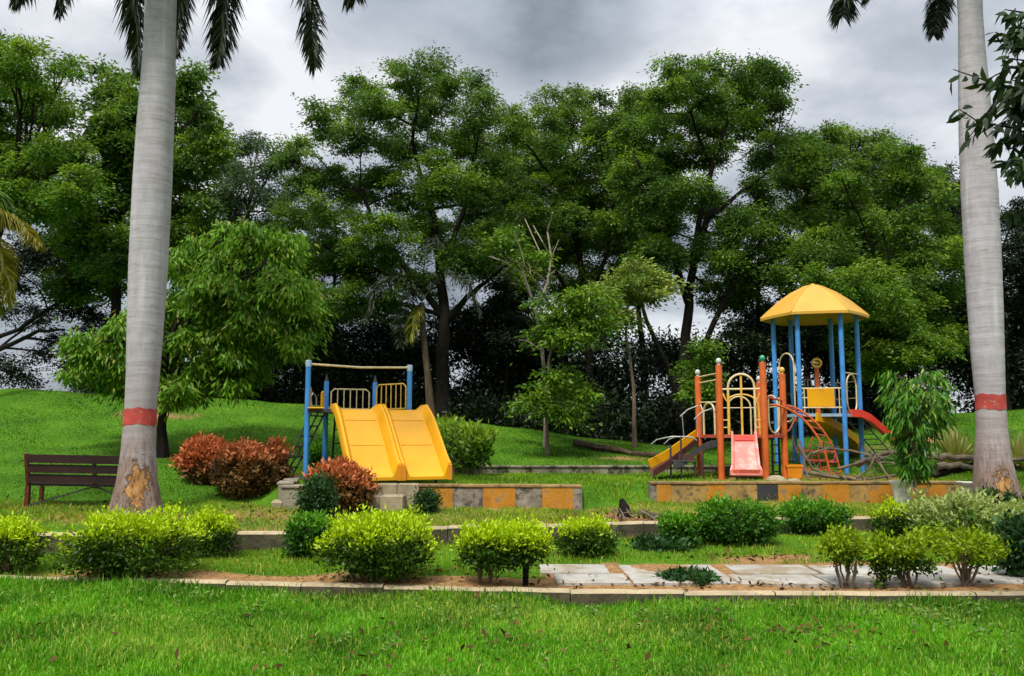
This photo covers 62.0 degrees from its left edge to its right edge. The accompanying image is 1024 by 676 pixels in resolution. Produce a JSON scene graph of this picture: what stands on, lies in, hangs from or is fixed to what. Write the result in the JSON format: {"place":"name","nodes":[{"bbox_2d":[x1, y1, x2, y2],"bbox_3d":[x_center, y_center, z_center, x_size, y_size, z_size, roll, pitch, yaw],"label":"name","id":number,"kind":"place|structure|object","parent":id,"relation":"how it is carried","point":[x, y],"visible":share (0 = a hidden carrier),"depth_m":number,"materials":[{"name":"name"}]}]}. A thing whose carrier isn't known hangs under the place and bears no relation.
{"place":"outdoors","nodes":[
{"label":"outdoors","id":0,"kind":"place"},
{"bbox_2d":[0,388,1023,675],"bbox_3d":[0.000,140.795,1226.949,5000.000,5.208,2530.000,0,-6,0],"label":"ground","id":1,"kind":"structure","parent":0,"point":[114,447],"depth_m":13.68,"materials":[{"name":"green plant"}]},
{"bbox_2d":[0,191,46,318],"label":"feather palm","id":2,"kind":"object","parent":1,"relation":"on","point":[10,220],"visible":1,"depth_m":12.18,"materials":[{"name":"green plant"}]},
{"bbox_2d":[0,509,55,572],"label":"hedge shrub","id":3,"kind":"object","parent":1,"relation":"on","point":[20,538],"visible":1,"depth_m":8.96,"materials":[{"name":"green plant"}]},
{"bbox_2d":[0,226,125,393],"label":"broadleaf tree","id":4,"kind":"object","parent":1,"relation":"on","point":[32,260],"visible":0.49,"depth_m":25.06,"materials":[{"name":"green plant"}]},
{"bbox_2d":[0,29,128,248],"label":"broadleaf tree","id":5,"kind":"object","parent":1,"relation":"on","point":[45,156],"visible":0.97,"depth_m":20.56,"materials":[{"name":"green plant"}]},
{"bbox_2d":[24,453,119,505],"bbox_3d":[-6.467,2.177,12.986,1.720,0.850,0.553,0,-6,0],"label":"park bench","id":6,"kind":"object","parent":1,"relation":"on","point":[93,481],"visible":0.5,"depth_m":12.78,"materials":[{"name":"brown wood"}]},
{"bbox_2d":[43,496,213,581],"bbox_3d":[-3.907,2.082,8.738,1.614,0.883,1.397,2,-7,-17],"label":"hedge shrub","id":7,"kind":"object","parent":1,"relation":"on","point":[105,545],"visible":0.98,"depth_m":8.50,"materials":[{"name":"green plant"}]},
{"bbox_2d":[25,52,245,391],"bbox_3d":[-10.685,-3.503,24.552,5.262,10.445,7.667,5,-8,-36],"label":"broadleaf tree","id":8,"kind":"object","parent":1,"relation":"on","point":[99,260],"visible":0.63,"depth_m":23.08,"materials":[{"name":"green plant"}]},
{"bbox_2d":[8,0,367,515],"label":"royal palm","id":9,"kind":"object","parent":1,"relation":"on","point":[162,37],"visible":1,"depth_m":12.57,"materials":[{"name":"grey plant"}]},
{"bbox_2d":[49,214,339,457],"bbox_3d":[-6.427,-0.051,17.120,5.795,4.943,3.334,0,-6,0],"label":"weeping tree","id":10,"kind":"object","parent":1,"relation":"on","point":[230,309],"visible":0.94,"depth_m":16.58,"materials":[{"name":"green plant"}]},
{"bbox_2d":[168,430,226,484],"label":"copper shrub","id":11,"kind":"object","parent":1,"relation":"on","point":[193,460],"visible":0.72,"depth_m":14.60,"materials":[{"name":"red plant"}]},
{"bbox_2d":[175,502,248,557],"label":"hedge shrub","id":12,"kind":"object","parent":1,"relation":"on","point":[222,529],"visible":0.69,"depth_m":9.98,"materials":[{"name":"green plant"}]},
{"bbox_2d":[205,436,283,499],"bbox_3d":[-4.371,2.122,13.874,1.171,1.056,1.273,4,-8,-34],"label":"copper shrub","id":13,"kind":"object","parent":1,"relation":"on","point":[246,467],"visible":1,"depth_m":13.64,"materials":[{"name":"red plant"}]},
{"bbox_2d":[205,129,312,249],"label":"broadleaf tree","id":14,"kind":"object","parent":1,"relation":"on","point":[239,178],"visible":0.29,"depth_m":33.57,"materials":[{"name":"green plant"}]},
{"bbox_2d":[271,499,282,507],"bbox_3d":[-3.674,2.601,13.399,0.230,0.133,0.231,0,-6,0],"label":"rock","id":15,"kind":"object","parent":1,"relation":"on","point":[276,503],"visible":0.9,"depth_m":13.29,"materials":[{"name":"stone"}]},
{"bbox_2d":[263,435,295,485],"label":"copper shrub","id":16,"kind":"object","parent":1,"relation":"on","point":[280,452],"visible":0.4,"depth_m":14.68,"materials":[{"name":"red plant"}]},
{"bbox_2d":[277,476,302,499],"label":"wall","id":17,"kind":"structure","parent":1,"relation":"on","point":[291,480],"depth_m":13.54,"materials":[{"name":"concrete"}]},
{"bbox_2d":[280,484,303,507],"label":"wall","id":18,"kind":"structure","parent":1,"relation":"on","point":[286,498],"depth_m":13.32,"materials":[{"name":"concrete"}]},
{"bbox_2d":[278,508,334,558],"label":"leaf shrub","id":19,"kind":"object","parent":1,"relation":"on","point":[300,527],"visible":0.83,"depth_m":9.86,"materials":[{"name":"green plant"}]},
{"bbox_2d":[289,467,341,526],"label":"leaf shrub","id":20,"kind":"object","parent":1,"relation":"on","point":[319,494],"visible":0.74,"depth_m":10.91,"materials":[{"name":"green plant"}]},
{"bbox_2d":[309,439,334,466],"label":"leaf shrub","id":21,"kind":"object","parent":1,"relation":"on","point":[315,452],"visible":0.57,"depth_m":16.70,"materials":[{"name":"green plant"}]},
{"bbox_2d":[274,243,378,403],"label":"broadleaf tree","id":22,"kind":"object","parent":1,"relation":"on","point":[339,336],"visible":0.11,"depth_m":25.76,"materials":[{"name":"green plant"}]},
{"bbox_2d":[296,455,381,512],"bbox_3d":[-2.606,2.214,12.753,1.294,0.966,1.116,0,-6,0],"label":"copper shrub","id":23,"kind":"object","parent":1,"relation":"on","point":[356,485],"visible":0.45,"depth_m":12.53,"materials":[{"name":"red plant"}]},
{"bbox_2d":[274,360,451,483],"bbox_3d":[-2.431,1.544,14.864,2.373,2.337,3.223,8,-11,-52],"label":"double slide","id":24,"kind":"object","parent":1,"relation":"on","point":[385,442],"visible":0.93,"depth_m":14.66,"materials":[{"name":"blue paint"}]},
{"bbox_2d":[299,500,446,584],"bbox_3d":[-1.345,2.045,8.456,1.444,0.874,1.250,0,-6,0],"label":"hedge shrub","id":25,"kind":"object","parent":1,"relation":"on","point":[397,544],"visible":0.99,"depth_m":8.23,"materials":[{"name":"green plant"}]},
{"bbox_2d":[362,483,418,511],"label":"stone steps","id":26,"kind":"structure","parent":1,"relation":"on","point":[392,495],"depth_m":13.15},
{"bbox_2d":[256,39,533,418],"bbox_3d":[-3.778,-3.541,26.490,9.025,12.636,6.311,0,-6,0],"label":"broadleaf tree","id":27,"kind":"object","parent":1,"relation":"on","point":[422,195],"visible":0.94,"depth_m":25.61,"materials":[{"name":"green plant"}]},
{"bbox_2d":[360,236,481,416],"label":"fan frond palm","id":28,"kind":"object","parent":1,"relation":"on","point":[418,314],"visible":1,"depth_m":22.51,"materials":[{"name":"plant"}]},
{"bbox_2d":[408,485,443,513],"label":"leaf shrub","id":29,"kind":"object","parent":1,"relation":"on","point":[427,499],"visible":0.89,"depth_m":12.72,"materials":[{"name":"green plant"}]},
{"bbox_2d":[11,514,900,553],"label":"terrace kerb","id":30,"kind":"structure","parent":1,"relation":"on","point":[258,540],"depth_m":11.15,"materials":[{"name":"concrete"}]},
{"bbox_2d":[435,412,482,474],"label":"leaf shrub","id":31,"kind":"object","parent":1,"relation":"on","point":[456,432],"visible":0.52,"depth_m":17.00,"materials":[{"name":"green plant"}]},
{"bbox_2d":[0,496,920,531],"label":"grass","id":32,"kind":"structure","parent":1,"relation":"on","point":[488,511],"depth_m":12.62,"materials":[{"name":"green plant"}]},
{"bbox_2d":[447,418,498,474],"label":"leaf shrub","id":33,"kind":"object","parent":1,"relation":"on","point":[482,438],"visible":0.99,"depth_m":16.69,"materials":[{"name":"green plant"}]},
{"bbox_2d":[449,514,518,582],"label":"hedge shrub","id":34,"kind":"object","parent":1,"relation":"on","point":[474,548],"visible":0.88,"depth_m":8.12,"materials":[{"name":"green plant"}]},
{"bbox_2d":[0,526,996,579],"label":"terrace grass","id":35,"kind":"structure","parent":1,"relation":"on","point":[465,570],"depth_m":9.77,"materials":[{"name":"green plant"}]},
{"bbox_2d":[419,484,581,509],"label":"wall","id":36,"kind":"structure","parent":1,"relation":"on","point":[564,496],"depth_m":13.16,"materials":[{"name":"yellow paint"}]},
{"bbox_2d":[453,270,552,412],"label":"broadleaf tree","id":37,"kind":"object","parent":1,"relation":"on","point":[507,311],"visible":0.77,"depth_m":25.83,"materials":[{"name":"green plant"}]},
{"bbox_2d":[0,570,1023,675],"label":"grass","id":38,"kind":"structure","parent":1,"relation":"on","point":[123,590],"depth_m":6.56,"materials":[{"name":"green plant"}]},
{"bbox_2d":[0,575,1023,606],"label":"kerb","id":39,"kind":"structure","parent":1,"relation":"on","point":[593,596],"depth_m":7.84,"materials":[{"name":"concrete"}]},
{"bbox_2d":[0,476,1023,675],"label":"leaf litter","id":40,"kind":"object","parent":1,"relation":"on","point":[648,654],"visible":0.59,"depth_m":6.86,"materials":[{"name":"brown plant"}]},
{"bbox_2d":[449,98,594,283],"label":"broadleaf tree","id":41,"kind":"object","parent":1,"relation":"on","point":[507,150],"visible":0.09,"depth_m":31.88,"materials":[{"name":"green plant"}]},
{"bbox_2d":[488,513,558,585],"bbox_3d":[0.115,2.084,8.249,0.693,0.754,0.808,0,-6,0],"label":"hedge shrub","id":42,"kind":"object","parent":1,"relation":"on","point":[528,543],"visible":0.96,"depth_m":8.10,"materials":[{"name":"green plant"}]},
{"bbox_2d":[489,212,566,446],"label":"dead tree","id":43,"kind":"object","parent":1,"relation":"on","point":[536,310],"visible":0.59,"depth_m":20.53,"materials":[{"name":"grey wood"}]},
{"bbox_2d":[49,271,1023,445],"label":"undergrowth","id":44,"kind":"object","parent":1,"relation":"on","point":[475,400],"visible":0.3,"depth_m":26.96,"materials":[{"name":"green plant"}]},
{"bbox_2d":[473,218,631,453],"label":"slender tree","id":45,"kind":"object","parent":1,"relation":"on","point":[560,326],"visible":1,"depth_m":19.01,"materials":[{"name":"green plant"}]},
{"bbox_2d":[483,80,671,432],"bbox_3d":[2.147,-2.968,28.751,6.584,13.362,6.531,0,-6,0],"label":"broadleaf tree","id":46,"kind":"object","parent":1,"relation":"on","point":[571,197],"visible":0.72,"depth_m":27.97,"materials":[{"name":"green plant"}]},
{"bbox_2d":[549,513,622,557],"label":"hedge shrub","id":47,"kind":"object","parent":1,"relation":"on","point":[584,537],"visible":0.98,"depth_m":10.03,"materials":[{"name":"green plant"}]},
{"bbox_2d":[455,465,730,473],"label":"wall","id":48,"kind":"structure","parent":1,"relation":"on","point":[613,469],"depth_m":17.57,"materials":[{"name":"grey concrete"}]},
{"bbox_2d":[572,439,659,456],"bbox_3d":[2.614,2.537,19.686,2.641,0.418,0.366,-3,-7,26],"label":"fallen trunk","id":49,"kind":"object","parent":1,"relation":"on","point":[592,445],"visible":0.78,"depth_m":19.71,"materials":[{"name":"brown wood"}]},
{"bbox_2d":[617,498,630,516],"bbox_3d":[1.665,2.557,12.691,0.226,0.335,0.144,0,-6,0],"label":"stump","id":50,"kind":"object","parent":1,"relation":"on","point":[623,505],"visible":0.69,"depth_m":12.65,"materials":[{"name":"brown wood"}]},
{"bbox_2d":[606,507,665,520],"bbox_3d":[1.805,2.583,12.319,0.969,0.266,0.881,-3,-7,22],"label":"debris","id":51,"kind":"object","parent":1,"relation":"on","point":[642,512],"visible":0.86,"depth_m":12.36,"materials":[{"name":"grey wood"}]},
{"bbox_2d":[582,254,696,446],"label":"slender tree","id":52,"kind":"object","parent":1,"relation":"on","point":[637,281],"visible":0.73,"depth_m":21.47,"materials":[{"name":"green plant"}]},
{"bbox_2d":[581,82,698,392],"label":"broadleaf tree","id":53,"kind":"object","parent":1,"relation":"on","point":[639,312],"visible":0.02,"depth_m":32.21,"materials":[{"name":"green plant"}]},
{"bbox_2d":[625,531,694,552],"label":"leaf shrub","id":54,"kind":"object","parent":1,"relation":"on","point":[648,542],"visible":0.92,"depth_m":10.65,"materials":[{"name":"green plant"}]},
{"bbox_2d":[653,507,703,548],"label":"hedge shrub","id":55,"kind":"object","parent":1,"relation":"on","point":[681,524],"visible":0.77,"depth_m":10.96,"materials":[{"name":"green plant"}]},
{"bbox_2d":[592,47,808,442],"bbox_3d":[5.852,-3.114,25.189,7.014,12.606,6.050,0,-6,0],"label":"broadleaf tree","id":56,"kind":"object","parent":1,"relation":"on","point":[717,122],"visible":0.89,"depth_m":24.47,"materials":[{"name":"green plant"}]},
{"bbox_2d":[669,333,734,441],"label":"slender tree","id":57,"kind":"object","parent":1,"relation":"on","point":[709,350],"visible":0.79,"depth_m":20.69,"materials":[{"name":"green plant"}]},
{"bbox_2d":[647,355,788,479],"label":"climbing tower","id":58,"kind":"structure","parent":1,"relation":"on","point":[749,455],"depth_m":15.99,"materials":[{"name":"orange metal"}]},
{"bbox_2d":[769,404,841,478],"bbox_3d":[5.588,1.999,16.329,1.655,1.515,0.642,0,-6,0],"label":"climbing frame","id":59,"kind":"object","parent":58,"relation":"attached to","point":[825,452],"visible":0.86,"depth_m":16.33,"materials":[{"name":"orange paint"}]},
{"bbox_2d":[689,491,789,546],"bbox_3d":[2.969,2.414,11.312,1.432,0.744,1.208,0,-6,0],"label":"hedge shrub","id":60,"kind":"object","parent":1,"relation":"on","point":[736,522],"visible":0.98,"depth_m":11.04,"materials":[{"name":"green plant"}]},
{"bbox_2d":[701,289,827,427],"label":"broadleaf tree","id":61,"kind":"object","parent":1,"relation":"on","point":[748,344],"visible":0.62,"depth_m":23.99,"materials":[{"name":"green plant"}]},
{"bbox_2d":[765,475,785,480],"bbox_3d":[4.656,2.505,15.025,0.368,0.174,0.362,0,-6,0],"label":"rock","id":62,"kind":"object","parent":1,"relation":"on","point":[776,478],"visible":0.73,"depth_m":14.89,"materials":[{"name":"stone"}]},
{"bbox_2d":[786,478,800,480],"bbox_3d":[4.894,2.506,14.817,0.284,0.128,0.168,1,-7,-9],"label":"rock","id":63,"kind":"object","parent":1,"relation":"on","point":[792,479],"visible":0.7,"depth_m":14.77,"materials":[{"name":"stone"}]},
{"bbox_2d":[785,459,803,478],"bbox_3d":[5.387,2.525,16.319,0.345,0.398,0.231,0,-6,0],"label":"plant pot","id":64,"kind":"object","parent":1,"relation":"on","point":[794,470],"visible":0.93,"depth_m":16.22,"materials":[{"name":"paint"}]},
{"bbox_2d":[794,449,812,479],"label":"dry branch","id":65,"kind":"object","parent":1,"relation":"on","point":[806,471],"visible":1,"depth_m":15.30,"materials":[{"name":"grey wood"}]},
{"bbox_2d":[803,437,840,464],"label":"dry branch","id":66,"kind":"object","parent":65,"relation":"on","point":[822,449],"visible":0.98,"depth_m":15.46,"materials":[{"name":"grey wood"}]},
{"bbox_2d":[648,481,959,503],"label":"wall","id":67,"kind":"structure","parent":1,"relation":"on","point":[872,492],"depth_m":14.43,"materials":[{"name":"yellow paint"}]},
{"bbox_2d":[774,493,853,535],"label":"hedge shrub","id":68,"kind":"object","parent":1,"relation":"on","point":[803,511],"visible":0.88,"depth_m":12.18,"materials":[{"name":"green plant"}]},
{"bbox_2d":[760,283,908,475],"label":"climbing tower","id":69,"kind":"structure","parent":1,"relation":"on","point":[812,304],"depth_m":17.69,"materials":[{"name":"blue paint"}]},
{"bbox_2d":[803,468,885,480],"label":"dry branch","id":70,"kind":"object","parent":1,"relation":"on","point":[813,473],"visible":0.9,"depth_m":15.14,"materials":[{"name":"grey wood"}]},
{"bbox_2d":[797,444,832,474],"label":"dry branch","id":71,"kind":"object","parent":70,"relation":"on","point":[807,459],"visible":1,"depth_m":15.35,"materials":[{"name":"grey wood"}]},
{"bbox_2d":[856,454,875,478],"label":"dry branch","id":72,"kind":"object","parent":70,"relation":"on","point":[863,472],"visible":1,"depth_m":15.22,"materials":[{"name":"grey wood"}]},
{"bbox_2d":[814,522,875,588],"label":"leggy shrub","id":73,"kind":"object","parent":1,"relation":"on","point":[836,551],"visible":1,"depth_m":8.18,"materials":[{"name":"green plant"}]},
{"bbox_2d":[749,118,969,432],"bbox_3d":[10.757,-1.994,25.570,8.524,10.109,6.542,0,-6,0],"label":"broadleaf tree","id":74,"kind":"object","parent":1,"relation":"on","point":[806,159],"visible":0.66,"depth_m":24.45,"materials":[{"name":"green plant"}]},
{"bbox_2d":[762,119,960,387],"bbox_3d":[14.514,-2.206,33.486,10.120,13.245,7.176,0,-6,0],"label":"broadleaf tree","id":75,"kind":"object","parent":1,"relation":"on","point":[835,160],"visible":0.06,"depth_m":33.53,"materials":[{"name":"green plant"}]},
{"bbox_2d":[829,464,898,479],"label":"dry branch","id":76,"kind":"object","parent":1,"relation":"on","point":[891,475],"visible":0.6,"depth_m":15.26,"materials":[{"name":"grey wood"}]},
{"bbox_2d":[836,455,895,469],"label":"dry branch","id":77,"kind":"object","parent":1,"relation":"on","point":[856,463],"visible":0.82,"depth_m":15.65,"materials":[{"name":"grey wood"}]},
{"bbox_2d":[854,450,899,467],"bbox_3d":[7.288,2.359,16.694,1.128,0.385,0.195,-1,-7,10],"label":"fallen trunk","id":78,"kind":"object","parent":1,"relation":"on","point":[885,453],"visible":0.51,"depth_m":16.69,"materials":[{"name":"wood"}]},
{"bbox_2d":[786,164,969,406],"bbox_3d":[10.176,-1.390,23.194,4.374,7.530,6.872,-3,-7,26],"label":"broadleaf tree","id":79,"kind":"object","parent":1,"relation":"on","point":[875,298],"visible":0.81,"depth_m":22.05,"materials":[{"name":"green plant"}]},
{"bbox_2d":[868,450,892,479],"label":"dry branch","id":80,"kind":"object","parent":1,"relation":"on","point":[877,460],"visible":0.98,"depth_m":15.46,"materials":[{"name":"grey wood"}]},
{"bbox_2d":[817,439,887,458],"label":"dry branch","id":81,"kind":"object","parent":80,"relation":"on","point":[850,450],"visible":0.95,"depth_m":15.66,"materials":[{"name":"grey wood"}]},
{"bbox_2d":[862,528,903,588],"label":"leggy shrub","id":82,"kind":"object","parent":1,"relation":"on","point":[881,564],"visible":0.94,"depth_m":8.17,"materials":[{"name":"green plant"}]},
{"bbox_2d":[865,493,927,542],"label":"hedge shrub","id":83,"kind":"object","parent":1,"relation":"on","point":[892,518],"visible":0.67,"depth_m":11.30,"materials":[{"name":"green plant"}]},
{"bbox_2d":[889,480,912,508],"bbox_3d":[6.213,2.539,13.550,0.389,0.520,0.389,-6,-9,42],"label":"planter","id":84,"kind":"object","parent":1,"relation":"on","point":[901,492],"visible":0.56,"depth_m":13.45,"materials":[{"name":"white concrete"}]},
{"bbox_2d":[868,522,941,587],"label":"leggy shrub","id":85,"kind":"object","parent":1,"relation":"on","point":[910,556],"visible":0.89,"depth_m":8.12,"materials":[{"name":"green plant"}]},
{"bbox_2d":[870,367,958,504],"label":"young tree","id":86,"kind":"object","parent":1,"relation":"on","point":[915,398],"visible":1,"depth_m":13.08,"materials":[{"name":"green plant"}]},
{"bbox_2d":[827,0,1023,497],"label":"royal palm","id":87,"kind":"object","parent":1,"relation":"on","point":[982,251],"visible":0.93,"depth_m":13.53,"materials":[{"name":"grey plant"}]},
{"bbox_2d":[927,423,974,463],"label":"agave","id":88,"kind":"object","parent":1,"relation":"on","point":[954,444],"visible":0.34,"depth_m":17.02,"materials":[{"name":"green plant"}]},
{"bbox_2d":[929,462,973,478],"bbox_3d":[8.291,2.379,15.509,1.694,0.385,0.189,1,-7,-12],"label":"fallen trunk","id":89,"kind":"object","parent":1,"relation":"on","point":[942,473],"visible":0.4,"depth_m":15.34,"materials":[{"name":"brown wood"}]},
{"bbox_2d":[935,462,972,470],"bbox_3d":[7.964,2.302,15.323,0.709,0.159,0.134,1,-7,-7],"label":"fallen trunk","id":90,"kind":"object","parent":89,"relation":"on","point":[945,465],"visible":0.94,"depth_m":15.28,"materials":[{"name":"grey wood"}]},
{"bbox_2d":[927,452,1023,461],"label":"fallen trunk","id":91,"kind":"object","parent":89,"relation":"on","point":[948,456],"visible":0.55,"depth_m":15.43,"materials":[{"name":"grey wood"}]},
{"bbox_2d":[898,483,1019,547],"bbox_3d":[5.649,2.289,10.777,1.384,0.898,1.339,0,-6,0],"label":"variegated shrub","id":92,"kind":"object","parent":1,"relation":"on","point":[966,510],"visible":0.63,"depth_m":10.61,"materials":[{"name":"green plant"}]},
{"bbox_2d":[956,481,971,498],"bbox_3d":[7.473,2.577,13.898,0.389,0.450,0.389,6,-9,-43],"label":"planter","id":93,"kind":"object","parent":1,"relation":"on","point":[965,485],"visible":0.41,"depth_m":13.83,"materials":[{"name":"white concrete"}]},
{"bbox_2d":[911,518,1017,586],"bbox_3d":[4.341,2.123,8.265,0.718,0.688,0.864,3,-7,-23],"label":"leggy shrub","id":94,"kind":"object","parent":1,"relation":"on","point":[973,547],"visible":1,"depth_m":8.15,"materials":[{"name":"green plant"}]},
{"bbox_2d":[928,156,1023,410],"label":"broadleaf tree","id":95,"kind":"object","parent":1,"relation":"on","point":[1012,265],"visible":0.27,"depth_m":26.84,"materials":[{"name":"green plant"}]},
{"bbox_2d":[946,8,1023,231],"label":"tree","id":96,"kind":"object","parent":1,"relation":"on","point":[1010,100],"visible":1,"depth_m":5.79,"materials":[{"name":"green plant"}]},
{"bbox_2d":[969,481,1023,506],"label":"leaf shrub","id":97,"kind":"object","parent":1,"relation":"on","point":[1006,496],"visible":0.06,"depth_m":12.69,"materials":[{"name":"green plant"}]},
{"bbox_2d":[989,496,1023,530],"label":"variegated shrub","id":98,"kind":"object","parent":1,"relation":"on","point":[1012,505],"visible":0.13,"depth_m":10.63,"materials":[{"name":"green plant"}]},
{"bbox_2d":[1010,429,1023,469],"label":"agave","id":99,"kind":"object","parent":1,"relation":"on","point":[1017,448],"visible":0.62,"depth_m":16.71,"materials":[{"name":"green plant"}]},
{"bbox_2d":[0,0,1023,426],"label":"sky","id":100,"kind":"structure","parent":0,"point":[877,71],"materials":[{"name":"grey"}]},
{"bbox_2d":[262,463,1023,503],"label":"playground grass","id":101,"kind":"structure","parent":0,"point":[600,479],"depth_m":15.36,"materials":[{"name":"green plant"}]},
{"bbox_2d":[539,564,1023,587],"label":"path","id":102,"kind":"structure","parent":0,"point":[808,576],"depth_m":8.62,"materials":[{"name":"grey concrete"}]},
{"bbox_2d":[652,563,723,586],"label":"leaf shrub","id":103,"kind":"object","parent":102,"relation":"on","point":[683,574],"visible":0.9,"depth_m":8.41,"materials":[{"name":"green plant"}]},
{"bbox_2d":[985,509,1023,576],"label":"leaf shrub","id":104,"kind":"object","parent":102,"relation":"on","point":[1008,528],"visible":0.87,"depth_m":8.62,"materials":[{"name":"green plant"}]}
]}

